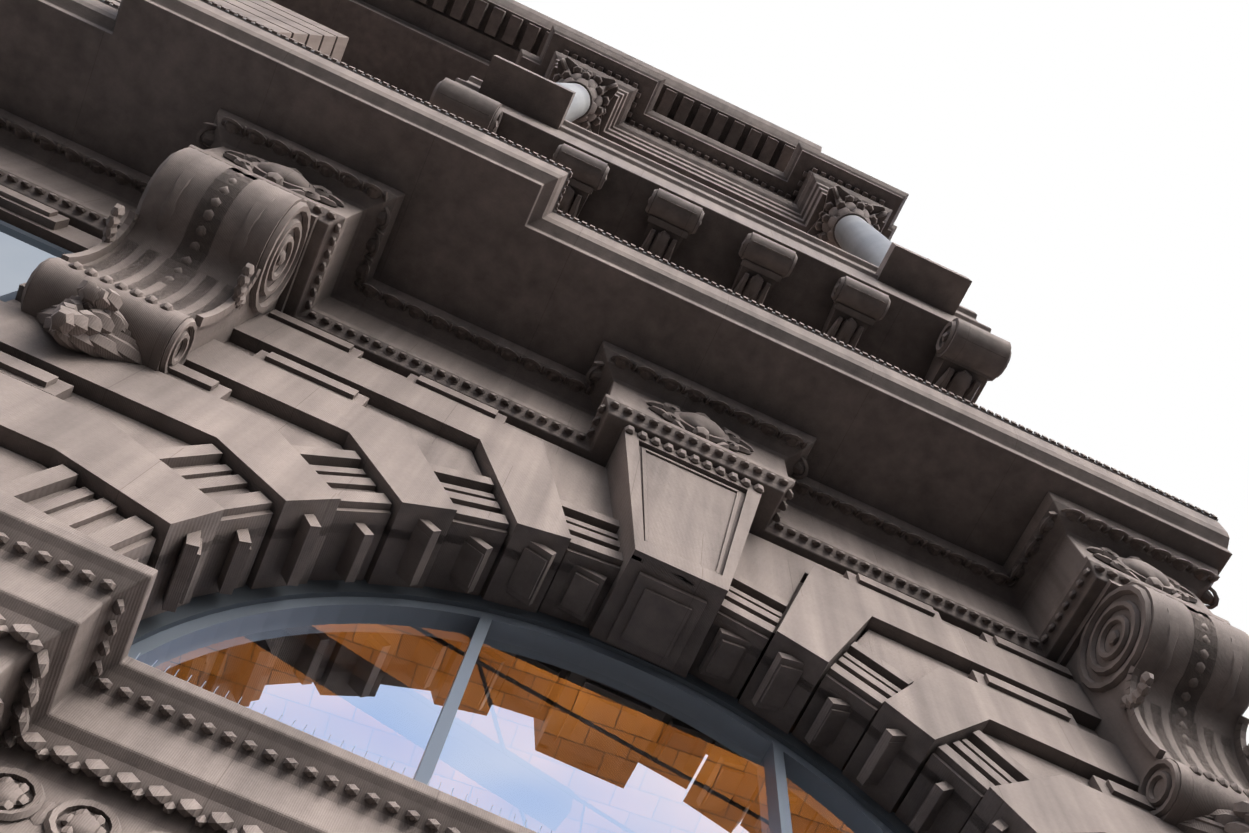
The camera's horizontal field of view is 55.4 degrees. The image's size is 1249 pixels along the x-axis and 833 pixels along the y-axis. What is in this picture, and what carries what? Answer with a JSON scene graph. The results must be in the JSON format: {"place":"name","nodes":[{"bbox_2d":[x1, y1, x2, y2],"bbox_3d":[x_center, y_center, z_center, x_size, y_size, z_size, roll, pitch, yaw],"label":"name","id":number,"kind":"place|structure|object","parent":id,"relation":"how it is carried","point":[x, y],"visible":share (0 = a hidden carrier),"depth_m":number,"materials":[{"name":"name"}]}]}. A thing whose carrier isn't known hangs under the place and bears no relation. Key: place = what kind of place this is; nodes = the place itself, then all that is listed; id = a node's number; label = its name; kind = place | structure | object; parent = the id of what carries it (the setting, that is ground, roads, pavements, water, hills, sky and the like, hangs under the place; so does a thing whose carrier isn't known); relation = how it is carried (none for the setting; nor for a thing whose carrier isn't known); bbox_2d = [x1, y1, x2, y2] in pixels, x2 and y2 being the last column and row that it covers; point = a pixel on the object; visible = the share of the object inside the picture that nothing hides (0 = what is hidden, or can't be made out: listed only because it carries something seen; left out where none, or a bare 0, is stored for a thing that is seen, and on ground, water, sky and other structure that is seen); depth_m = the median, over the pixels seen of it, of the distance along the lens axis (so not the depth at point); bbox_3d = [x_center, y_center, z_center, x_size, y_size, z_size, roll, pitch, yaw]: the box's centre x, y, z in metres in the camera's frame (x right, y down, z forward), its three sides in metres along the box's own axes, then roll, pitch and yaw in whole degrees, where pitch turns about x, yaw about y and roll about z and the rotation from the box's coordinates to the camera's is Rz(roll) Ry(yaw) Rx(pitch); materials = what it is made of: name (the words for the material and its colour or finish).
{"place":"outdoors","nodes":[
{"label":"outdoors","id":0,"kind":"place"},
{"bbox_2d":[128,597,892,832],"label":"window frame","id":1,"kind":"object","parent":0,"point":[781,759],"visible":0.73,"depth_m":5.53,"materials":[{"name":"grey metal"}]},
{"bbox_2d":[0,0,1231,662],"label":"cornice","id":2,"kind":"structure","parent":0,"point":[478,238],"depth_m":7.69,"materials":[{"name":"stone"}]},
{"bbox_2d":[110,0,908,239],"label":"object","id":3,"kind":"object","parent":2,"relation":"on","point":[421,49],"visible":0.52,"depth_m":14.86,"materials":[{"name":"stone"}]},
{"bbox_2d":[0,116,1219,608],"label":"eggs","id":4,"kind":"object","parent":2,"relation":"on","point":[510,354],"visible":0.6,"depth_m":7.66,"materials":[{"name":"stone"}]},
{"bbox_2d":[21,147,1248,832],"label":"consoles","id":5,"kind":"object","parent":2,"relation":"attached to","point":[197,249],"visible":1,"depth_m":6.24,"materials":[{"name":"stone"}]},
{"bbox_2d":[98,0,1217,520],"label":"trim","id":6,"kind":"structure","parent":2,"relation":"on","point":[678,268],"depth_m":8.00,"materials":[{"name":"grey stone"}]},
{"bbox_2d":[104,0,1217,518],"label":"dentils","id":7,"kind":"object","parent":2,"relation":"on","point":[696,274],"visible":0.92,"depth_m":8.02,"materials":[{"name":"stone"}]},
{"bbox_2d":[589,429,761,677],"bbox_3d":[0.231,0.749,6.516,0.920,1.480,0.670,25,-74,-3],"label":"keystone","id":8,"kind":"object","parent":2,"relation":"attached to","point":[685,523],"visible":0.92,"depth_m":6.05,"materials":[{"name":"stone"}]},
{"bbox_2d":[223,150,1196,603],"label":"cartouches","id":9,"kind":"object","parent":2,"relation":"attached to","point":[705,426],"visible":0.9,"depth_m":7.33,"materials":[{"name":"stone"}]},
{"bbox_2d":[429,78,1011,401],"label":"modillions","id":10,"kind":"object","parent":2,"relation":"attached to","point":[968,360],"visible":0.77,"depth_m":8.47,"materials":[{"name":"stone"}]},
{"bbox_2d":[478,55,971,315],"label":"columns","id":11,"kind":"structure","parent":2,"relation":"on","point":[529,93],"depth_m":9.19,"materials":[{"name":"stone"}]},
{"bbox_2d":[557,83,891,266],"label":"column shafts","id":12,"kind":"object","parent":11,"relation":"attached to","point":[858,236],"visible":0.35,"depth_m":11.60,"materials":[{"name":"stone"}]},
{"bbox_2d":[515,0,1248,745],"label":"sky","id":13,"kind":"structure","parent":0,"point":[1084,164],"materials":[{"name":"white"}]},
{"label":"pavement","id":14,"kind":"structure","parent":0,"visible":0},
{"bbox_2d":[0,502,536,832],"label":"molding","id":15,"kind":"structure","parent":14,"relation":"on","point":[67,616],"depth_m":3.63,"materials":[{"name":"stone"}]},
{"bbox_2d":[136,653,551,832],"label":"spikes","id":16,"kind":"object","parent":15,"relation":"on","point":[342,743],"visible":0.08,"depth_m":3.97,"materials":[{"name":"grey stone"}]},
{"bbox_2d":[0,185,1183,832],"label":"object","id":17,"kind":"object","parent":15,"relation":"on","point":[272,449],"visible":0.75,"depth_m":5.71,"materials":[{"name":"stone"}]},
{"bbox_2d":[0,149,1225,832],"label":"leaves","id":18,"kind":"object","parent":15,"relation":"attached to","point":[46,815],"visible":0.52,"depth_m":3.49,"materials":[{"name":"stone"}]},
{"bbox_2d":[0,220,913,832],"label":"dark frame","id":19,"kind":"object","parent":14,"relation":"on","point":[202,606],"visible":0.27,"depth_m":5.66,"materials":[{"name":"grey metal"}]},
{"bbox_2d":[0,232,55,295],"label":"glass","id":20,"kind":"object","parent":19,"relation":"in","point":[20,261],"depth_m":6.28,"materials":[{"name":"glass"}]},
{"bbox_2d":[149,618,862,832],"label":"glass","id":21,"kind":"object","parent":19,"relation":"attached to","point":[547,740],"visible":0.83,"depth_m":5.07,"materials":[{"name":"clear glass"}]},
{"bbox_2d":[737,582,860,732],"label":"wall","id":22,"kind":"structure","parent":14,"relation":"on","point":[798,588],"depth_m":6.25,"materials":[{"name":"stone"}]}
]}

